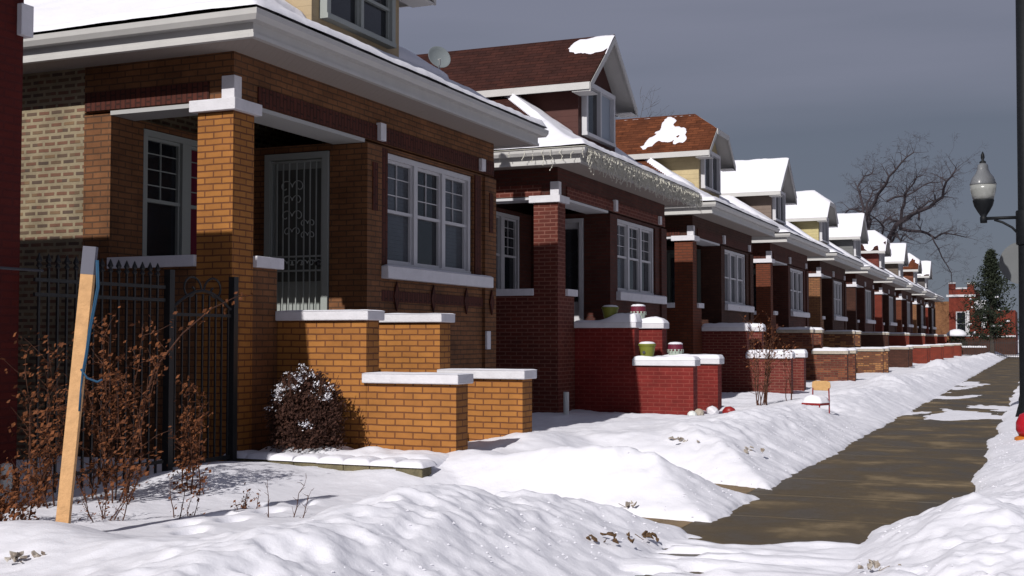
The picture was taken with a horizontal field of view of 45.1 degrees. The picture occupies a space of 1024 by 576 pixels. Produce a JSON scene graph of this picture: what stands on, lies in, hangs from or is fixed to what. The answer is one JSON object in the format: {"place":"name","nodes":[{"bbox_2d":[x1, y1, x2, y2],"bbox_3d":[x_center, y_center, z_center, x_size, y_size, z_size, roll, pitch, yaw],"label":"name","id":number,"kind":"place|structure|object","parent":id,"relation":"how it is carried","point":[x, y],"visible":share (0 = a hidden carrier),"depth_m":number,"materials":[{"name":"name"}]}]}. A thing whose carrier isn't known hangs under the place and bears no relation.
{"place":"outdoors","nodes":[
{"label":"outdoors","id":0,"kind":"place"},
{"bbox_2d":[399,0,1018,339],"label":"sky","id":1,"kind":"structure","parent":0,"point":[818,85],"materials":[{"name":"grey"}]},
{"bbox_2d":[636,357,1018,575],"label":"pavement","id":2,"kind":"structure","parent":0,"point":[860,490],"depth_m":13.00,"materials":[{"name":"concrete"}]},
{"bbox_2d":[301,415,1023,575],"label":"snow crumbs","id":3,"kind":"object","parent":2,"relation":"on","point":[490,508],"visible":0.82,"depth_m":8.56,"materials":[{"name":"white snow"}]},
{"bbox_3d":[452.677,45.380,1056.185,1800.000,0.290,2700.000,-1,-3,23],"label":"snow field","id":4,"kind":"structure","parent":0,"visible":0},
{"bbox_2d":[834,132,992,296],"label":"bare tree","id":5,"kind":"object","parent":4,"relation":"on","point":[893,231],"visible":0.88,"depth_m":103.80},
{"bbox_2d":[935,282,1017,354],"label":"brick house","id":6,"kind":"structure","parent":4,"relation":"on","point":[948,314],"depth_m":111.97,"materials":[{"name":"red brick"}]},
{"bbox_2d":[956,312,966,331],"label":"window","id":7,"kind":"structure","parent":6,"relation":"in","point":[958,314],"depth_m":111.91,"materials":[{"name":"glass"}]},
{"bbox_2d":[967,310,969,334],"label":"window frame","id":8,"kind":"structure","parent":6,"relation":"in","point":[967,310],"depth_m":111.59,"materials":[{"name":"white paint"}]},
{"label":"lawn","id":9,"kind":"structure","parent":0,"visible":0},
{"bbox_2d":[0,0,33,493],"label":"brick house","id":10,"kind":"structure","parent":9,"relation":"on","point":[16,22],"depth_m":9.95,"materials":[{"name":"red brick"}]},
{"bbox_2d":[16,0,548,460],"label":"bungalow","id":11,"kind":"object","parent":9,"relation":"on","point":[314,176],"visible":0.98,"depth_m":13.68,"materials":[{"name":"orange brick"}]},
{"bbox_2d":[142,129,197,255],"bbox_3d":[-3.880,-1.011,14.569,0.120,1.510,1.550,-1,-3,23],"label":"window","id":12,"kind":"structure","parent":11,"relation":"in","point":[169,227],"depth_m":14.37,"materials":[{"name":"white glass"}]},
{"bbox_2d":[264,151,329,310],"bbox_3d":[-2.708,-0.445,15.555,0.940,2.520,0.193,-1,-3,23],"label":"door","id":13,"kind":"structure","parent":11,"relation":"in","point":[296,185],"depth_m":15.57,"materials":[{"name":"grey paint"}]},
{"bbox_2d":[387,153,470,273],"bbox_3d":[-1.163,-0.962,16.951,0.120,1.450,2.570,-1,-3,23],"label":"window","id":14,"kind":"structure","parent":11,"relation":"in","point":[429,206],"depth_m":17.02,"materials":[{"name":"white glass"}]},
{"bbox_2d":[428,46,450,68],"bbox_3d":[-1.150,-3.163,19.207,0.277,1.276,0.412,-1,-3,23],"label":"satellite dish","id":15,"kind":"object","parent":11,"relation":"attached to","point":[439,57],"visible":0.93,"depth_m":19.32,"materials":[{"name":"grey metal"}]},
{"bbox_2d":[0,352,1023,575],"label":"snow cover","id":16,"kind":"object","parent":9,"relation":"on","point":[550,457],"visible":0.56,"depth_m":9.01,"materials":[{"name":"white snow"}]},
{"bbox_2d":[0,463,12,502],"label":"vent pipe","id":17,"kind":"object","parent":16,"relation":"on","point":[5,482],"visible":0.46,"depth_m":9.60,"materials":[{"name":"grey"}]},
{"bbox_2d":[4,550,44,561],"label":"dead leaves","id":18,"kind":"object","parent":16,"relation":"on","point":[14,556],"visible":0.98,"depth_m":6.95,"materials":[{"name":"beige plant"}]},
{"bbox_2d":[0,450,48,521],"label":"withered shrub","id":19,"kind":"object","parent":16,"relation":"on","point":[6,507],"visible":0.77,"depth_m":8.53,"materials":[{"name":"brown plant"}]},
{"bbox_2d":[0,329,93,508],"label":"withered shrub","id":20,"kind":"object","parent":16,"relation":"on","point":[48,464],"visible":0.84,"depth_m":9.34,"materials":[{"name":"brown plant"}]},
{"bbox_2d":[56,246,97,523],"bbox_3d":[-2.926,0.781,8.248,0.092,2.130,0.044,4,-3,3],"label":"wooden stake","id":21,"kind":"object","parent":16,"relation":"on","point":[73,413],"visible":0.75,"depth_m":8.24,"materials":[{"name":"brown wood"}]},
{"bbox_2d":[78,260,102,410],"bbox_3d":[-2.814,0.318,8.252,0.165,1.011,0.035,0,-2,4],"label":"rope","id":22,"kind":"object","parent":21,"relation":"hanging from","point":[82,370],"visible":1,"depth_m":8.25,"materials":[{"name":"blue"}]},
{"bbox_2d":[33,253,165,493],"bbox_3d":[-3.560,0.783,10.715,0.056,2.085,1.620,-1,-3,23],"label":"iron fence","id":23,"kind":"object","parent":16,"relation":"on","point":[101,297],"visible":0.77,"depth_m":10.72,"materials":[{"name":"black metal"}]},
{"bbox_2d":[0,266,43,271],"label":"cable","id":24,"kind":"object","parent":23,"relation":"attached to","point":[21,269],"visible":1,"depth_m":9.87,"materials":[{"name":"grey plastic"}]},
{"bbox_2d":[37,306,177,502],"bbox_3d":[-3.194,1.020,9.669,0.859,1.770,1.091,-1,-3,23],"label":"withered shrub","id":25,"kind":"object","parent":16,"relation":"on","point":[102,444],"visible":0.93,"depth_m":9.73,"materials":[{"name":"brown plant"}]},
{"bbox_2d":[77,467,140,522],"bbox_3d":[-2.990,1.542,8.916,0.577,0.497,0.400,-1,-3,23],"label":"twig","id":26,"kind":"object","parent":16,"relation":"on","point":[108,502],"visible":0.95,"depth_m":8.95,"materials":[{"name":"brown plant"}]},
{"bbox_2d":[163,474,205,518],"bbox_3d":[-2.456,1.580,9.239,0.319,0.472,0.275,-1,-3,23],"label":"twig","id":27,"kind":"object","parent":16,"relation":"on","point":[198,499],"visible":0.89,"depth_m":9.23,"materials":[{"name":"brown plant"}]},
{"bbox_2d":[166,374,212,494],"bbox_3d":[-2.695,1.320,10.325,0.374,1.184,0.565,1,-3,-24],"label":"withered shrub","id":28,"kind":"object","parent":16,"relation":"on","point":[196,444],"visible":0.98,"depth_m":10.32,"materials":[{"name":"brown plant"}]},
{"bbox_2d":[128,292,252,492],"bbox_3d":[-2.840,0.878,11.002,0.180,1.762,1.861,-1,-3,19],"label":"withered vine","id":29,"kind":"object","parent":16,"relation":"on","point":[205,313],"visible":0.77,"depth_m":10.91,"materials":[{"name":"brown plant"}]},
{"bbox_2d":[162,270,238,470],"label":"iron gate","id":30,"kind":"structure","parent":16,"relation":"on","point":[169,390],"depth_m":11.98,"materials":[{"name":"black metal"}]},
{"bbox_2d":[230,482,260,509],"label":"twig","id":31,"kind":"object","parent":16,"relation":"on","point":[243,505],"visible":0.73,"depth_m":9.63,"materials":[{"name":"brown plant"}]},
{"bbox_2d":[264,480,313,517],"bbox_3d":[-1.694,1.596,9.155,0.394,0.448,0.230,2,-3,-35],"label":"twig","id":32,"kind":"object","parent":16,"relation":"on","point":[293,497],"visible":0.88,"depth_m":9.20,"materials":[{"name":"brown plant"}]},
{"bbox_2d":[224,450,436,477],"bbox_3d":[-1.836,1.813,12.167,2.401,0.347,0.366,-1,-3,27],"label":"block edging","id":33,"kind":"object","parent":16,"relation":"on","point":[420,468],"visible":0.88,"depth_m":11.93,"materials":[{"name":"white"}]},
{"bbox_2d":[259,444,448,468],"bbox_3d":[-1.634,1.707,12.573,2.250,0.194,0.740,-1,-3,23],"label":"snow bed","id":34,"kind":"object","parent":16,"relation":"on","point":[439,458],"visible":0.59,"depth_m":12.37,"materials":[{"name":"white snow"}]},
{"bbox_2d":[262,363,347,454],"bbox_3d":[-2.115,1.302,12.646,0.950,1.059,0.793,-2,-3,41],"label":"round bush","id":35,"kind":"object","parent":34,"relation":"on","point":[312,388],"visible":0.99,"depth_m":12.51,"materials":[{"name":"brown plant"}]},
{"bbox_2d":[563,392,568,414],"bbox_3d":[0.926,2.025,21.022,0.092,0.500,0.092,0,-2,1],"label":"drain pipe","id":36,"kind":"object","parent":16,"relation":"on","point":[566,401],"visible":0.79,"depth_m":20.98,"materials":[{"name":"grey metal"}]},
{"bbox_2d":[586,532,634,543],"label":"dead leaves","id":37,"kind":"object","parent":16,"relation":"on","point":[614,540],"visible":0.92,"depth_m":8.33,"materials":[{"name":"plant"}]},
{"bbox_2d":[618,500,636,507],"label":"dead leaves","id":38,"kind":"object","parent":16,"relation":"on","point":[627,503],"visible":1,"depth_m":10.58,"materials":[{"name":"beige plant"}]},
{"bbox_2d":[626,530,658,541],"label":"dead leaves","id":39,"kind":"object","parent":16,"relation":"on","point":[645,533],"visible":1,"depth_m":8.75,"materials":[{"name":"plant"}]},
{"bbox_2d":[668,436,699,441],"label":"dead leaves","id":40,"kind":"object","parent":16,"relation":"on","point":[680,438],"visible":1,"depth_m":13.92,"materials":[{"name":"plant"}]},
{"bbox_2d":[687,411,696,415],"bbox_3d":[2.953,2.069,20.151,0.155,0.116,0.158,18,5,23],"label":"garden stone","id":41,"kind":"object","parent":16,"relation":"on","point":[693,413],"visible":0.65,"depth_m":20.10,"materials":[{"name":"grey stone"}]},
{"bbox_2d":[695,409,703,415],"bbox_3d":[3.132,2.086,20.567,0.175,0.130,0.177,22,9,-32],"label":"garden stone","id":42,"kind":"object","parent":16,"relation":"on","point":[699,412],"visible":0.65,"depth_m":20.50,"materials":[{"name":"beige stone"}]},
{"bbox_2d":[707,406,718,414],"bbox_3d":[3.457,2.130,21.196,0.174,0.236,0.233,-43,-13,-15],"label":"garden stone","id":43,"kind":"object","parent":16,"relation":"on","point":[712,410],"visible":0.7,"depth_m":21.11,"materials":[{"name":"white stone"}]},
{"bbox_2d":[722,406,735,413],"bbox_3d":[3.791,2.179,21.492,0.252,0.256,0.188,-21,8,29],"label":"garden ball","id":44,"kind":"object","parent":16,"relation":"on","point":[727,409],"visible":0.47,"depth_m":21.42,"materials":[{"name":"red"}]},
{"bbox_2d":[744,446,764,453],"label":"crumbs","id":45,"kind":"object","parent":16,"relation":"on","point":[762,450],"visible":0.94,"depth_m":13.84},
{"bbox_2d":[739,307,784,405],"bbox_3d":[4.742,1.355,23.534,0.890,1.956,0.889,-1,-3,23],"label":"garden shrub","id":46,"kind":"object","parent":16,"relation":"on","point":[765,390],"visible":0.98,"depth_m":23.53,"materials":[{"name":"brown plant"}]},
{"bbox_2d":[778,340,799,400],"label":"garden shrub","id":47,"kind":"object","parent":16,"relation":"on","point":[789,378],"visible":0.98,"depth_m":24.36,"materials":[{"name":"brown plant"}]},
{"bbox_2d":[801,381,830,412],"bbox_3d":[4.946,1.873,20.034,0.340,0.720,0.360,-2,-3,43],"label":"kitchen chair","id":48,"kind":"object","parent":16,"relation":"on","point":[816,400],"visible":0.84,"depth_m":20.01,"materials":[{"name":"beige"}]},
{"bbox_2d":[858,559,901,570],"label":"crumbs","id":49,"kind":"object","parent":16,"relation":"on","point":[871,563],"visible":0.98,"depth_m":7.27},
{"bbox_2d":[946,329,968,345],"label":"round bush","id":50,"kind":"object","parent":16,"relation":"on","point":[953,334],"visible":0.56,"depth_m":97.96,"materials":[{"name":"green plant"}]},
{"bbox_2d":[962,346,985,354],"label":"garden wall","id":51,"kind":"structure","parent":16,"relation":"on","point":[971,348],"depth_m":97.32,"materials":[{"name":"brick"}]},
{"bbox_2d":[960,340,1018,358],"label":"iron fence","id":52,"kind":"object","parent":16,"relation":"on","point":[1008,355],"visible":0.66,"depth_m":93.03,"materials":[{"name":"black metal"}]},
{"bbox_2d":[999,243,1018,283],"bbox_3d":[10.028,0.794,24.169,0.840,3.420,0.068,-1,-3,23],"label":"street sign","id":53,"kind":"object","parent":16,"relation":"on","point":[1008,262],"visible":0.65,"depth_m":24.33,"materials":[{"name":"grey metal"}]},
{"bbox_2d":[1014,413,1023,440],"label":"fire hydrant","id":54,"kind":"object","parent":16,"relation":"on","point":[1020,425],"visible":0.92,"depth_m":16.48,"materials":[{"name":"red metal"}]},
{"bbox_2d":[417,34,724,414],"bbox_3d":[-4.114,-1.095,26.878,17.830,7.620,7.700,-1,-3,23],"label":"bungalow","id":55,"kind":"object","parent":9,"relation":"on","point":[579,244],"visible":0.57,"depth_m":23.07,"materials":[{"name":"brick"}]},
{"bbox_2d":[496,211,518,288],"bbox_3d":[-0.207,-0.655,23.138,0.120,1.510,1.550,-1,-3,23],"label":"window","id":56,"kind":"structure","parent":55,"relation":"in","point":[507,225],"depth_m":23.50,"materials":[{"name":"white glass"}]},
{"bbox_2d":[565,218,583,321],"bbox_3d":[0.973,-0.088,24.144,0.940,2.520,0.150,-1,-3,23],"label":"door","id":57,"kind":"structure","parent":55,"relation":"in","point":[574,228],"depth_m":24.06,"materials":[{"name":"white paint"}]},
{"bbox_2d":[494,145,702,213],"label":"icicle lights","id":58,"kind":"object","parent":55,"relation":"hanging from","point":[671,189],"visible":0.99,"depth_m":23.09,"materials":[{"name":"white plastic"}]},
{"bbox_2d":[601,305,618,318],"bbox_3d":[1.744,0.445,21.881,0.313,0.288,0.313,-1,-3,23],"label":"flower pot","id":59,"kind":"object","parent":55,"relation":"on","point":[609,310],"visible":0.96,"depth_m":21.77,"materials":[{"name":"green ceramic"}]},
{"bbox_2d":[617,219,653,294],"bbox_3d":[2.510,-0.606,25.521,0.120,1.450,2.570,-1,-3,23],"label":"window","id":60,"kind":"structure","parent":55,"relation":"in","point":[634,241],"depth_m":25.72,"materials":[{"name":"white paint"}]},
{"bbox_2d":[630,304,645,318],"bbox_3d":[2.406,0.460,23.480,0.310,0.310,0.308,-1,-3,23],"label":"flower pot","id":61,"kind":"object","parent":55,"relation":"on","point":[640,309],"visible":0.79,"depth_m":23.36,"materials":[{"name":"red ceramic"}]},
{"bbox_2d":[638,341,655,356],"bbox_3d":[2.369,1.092,21.586,0.313,0.310,0.313,-1,-3,23],"label":"flower pot","id":62,"kind":"object","parent":55,"relation":"on","point":[646,348],"visible":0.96,"depth_m":21.48,"materials":[{"name":"green ceramic"}]},
{"bbox_2d":[667,342,683,354],"bbox_3d":[3.076,1.164,23.185,0.310,0.299,0.308,-1,-3,23],"label":"flower pot","id":63,"kind":"object","parent":55,"relation":"on","point":[675,348],"visible":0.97,"depth_m":23.07,"materials":[{"name":"ceramic"}]},
{"bbox_2d":[615,85,673,117],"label":"bare tree","id":64,"kind":"object","parent":9,"relation":"on","point":[650,104],"visible":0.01,"depth_m":62.86,"materials":[{"name":"brown plant"}]},
{"bbox_2d":[642,483,755,527],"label":"garden path","id":65,"kind":"structure","parent":9,"relation":"on","point":[682,524],"depth_m":10.37,"materials":[{"name":"concrete"}]},
{"bbox_2d":[615,114,807,393],"bbox_3d":[-0.568,-0.751,35.153,17.830,7.620,7.700,-1,-3,23],"label":"bungalow","id":66,"kind":"object","parent":9,"relation":"on","point":[710,289],"visible":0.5,"depth_m":31.77,"materials":[{"name":"brick"}]},
{"bbox_2d":[667,249,700,302],"bbox_3d":[4.519,0.256,32.419,0.940,2.520,0.150,-1,-3,23],"label":"door","id":67,"kind":"structure","parent":66,"relation":"in","point":[670,253],"depth_m":32.55,"materials":[{"name":"grey paint"}]},
{"bbox_2d":[725,249,744,304],"bbox_3d":[6.056,-0.262,33.796,0.120,1.450,2.570,-1,-3,23],"label":"window","id":68,"kind":"structure","parent":66,"relation":"in","point":[734,262],"depth_m":34.11,"materials":[{"name":"white paint"}]},
{"bbox_2d":[720,158,857,380],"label":"bungalow","id":69,"kind":"object","parent":9,"relation":"on","point":[764,188],"visible":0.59,"depth_m":40.26,"materials":[{"name":"brick"}]},
{"bbox_2d":[753,268,755,310],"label":"door","id":70,"kind":"structure","parent":69,"relation":"in","point":[754,269],"depth_m":41.03,"materials":[{"name":"grey paint"}]},
{"bbox_2d":[790,268,802,311],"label":"window","id":71,"kind":"structure","parent":69,"relation":"in","point":[796,276],"depth_m":42.65,"materials":[{"name":"white paint"}]},
{"bbox_2d":[786,190,889,372],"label":"bungalow","id":72,"kind":"object","parent":9,"relation":"on","point":[812,215],"visible":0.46,"depth_m":48.78,"materials":[{"name":"brick"}]},
{"bbox_2d":[834,281,841,315],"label":"window","id":73,"kind":"structure","parent":72,"relation":"in","point":[837,285],"depth_m":51.26,"materials":[{"name":"white glass"}]},
{"bbox_2d":[829,213,913,367],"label":"bungalow","id":74,"kind":"object","parent":9,"relation":"on","point":[848,236],"visible":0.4,"depth_m":57.80,"materials":[{"name":"brick"}]},
{"bbox_2d":[865,289,871,319],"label":"window","id":75,"kind":"structure","parent":74,"relation":"in","point":[867,293],"depth_m":60.27,"materials":[{"name":"white glass"}]},
{"bbox_2d":[860,230,930,363],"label":"bungalow","id":76,"kind":"object","parent":9,"relation":"on","point":[875,250],"visible":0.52,"depth_m":66.94,"materials":[{"name":"brick"}]},
{"bbox_2d":[889,296,892,321],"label":"window","id":77,"kind":"structure","parent":76,"relation":"in","point":[890,298],"depth_m":69.47,"materials":[{"name":"white glass"}]},
{"bbox_2d":[884,243,943,360],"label":"bungalow","id":78,"kind":"object","parent":9,"relation":"on","point":[897,261],"visible":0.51,"depth_m":76.20,"materials":[{"name":"brick"}]},
{"bbox_2d":[907,301,909,323],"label":"window","id":79,"kind":"structure","parent":78,"relation":"in","point":[908,303],"depth_m":78.65,"materials":[{"name":"white glass"}]},
{"bbox_2d":[903,253,953,357],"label":"bungalow","id":80,"kind":"object","parent":9,"relation":"on","point":[912,269],"visible":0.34,"depth_m":85.20,"materials":[{"name":"brick"}]},
{"bbox_2d":[921,305,923,325],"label":"window","id":81,"kind":"structure","parent":80,"relation":"in","point":[921,305],"depth_m":87.66,"materials":[{"name":"white paint"}]},
{"bbox_2d":[917,261,961,355],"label":"bungalow","id":82,"kind":"object","parent":9,"relation":"on","point":[925,276],"visible":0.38,"depth_m":93.81,"materials":[{"name":"brick"}]},
{"bbox_2d":[932,309,933,326],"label":"window","id":83,"kind":"structure","parent":82,"relation":"in","point":[932,309],"depth_m":96.57,"materials":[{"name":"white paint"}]},
{"bbox_2d":[957,247,1018,353],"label":"pine tree","id":84,"kind":"object","parent":9,"relation":"on","point":[992,302],"visible":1,"depth_m":97.62,"materials":[{"name":"green plant"}]},
{"bbox_2d":[970,0,1023,416],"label":"lamp pole","id":85,"kind":"object","parent":9,"relation":"on","point":[983,183],"visible":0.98,"depth_m":22.22,"materials":[{"name":"metal"}]}
]}

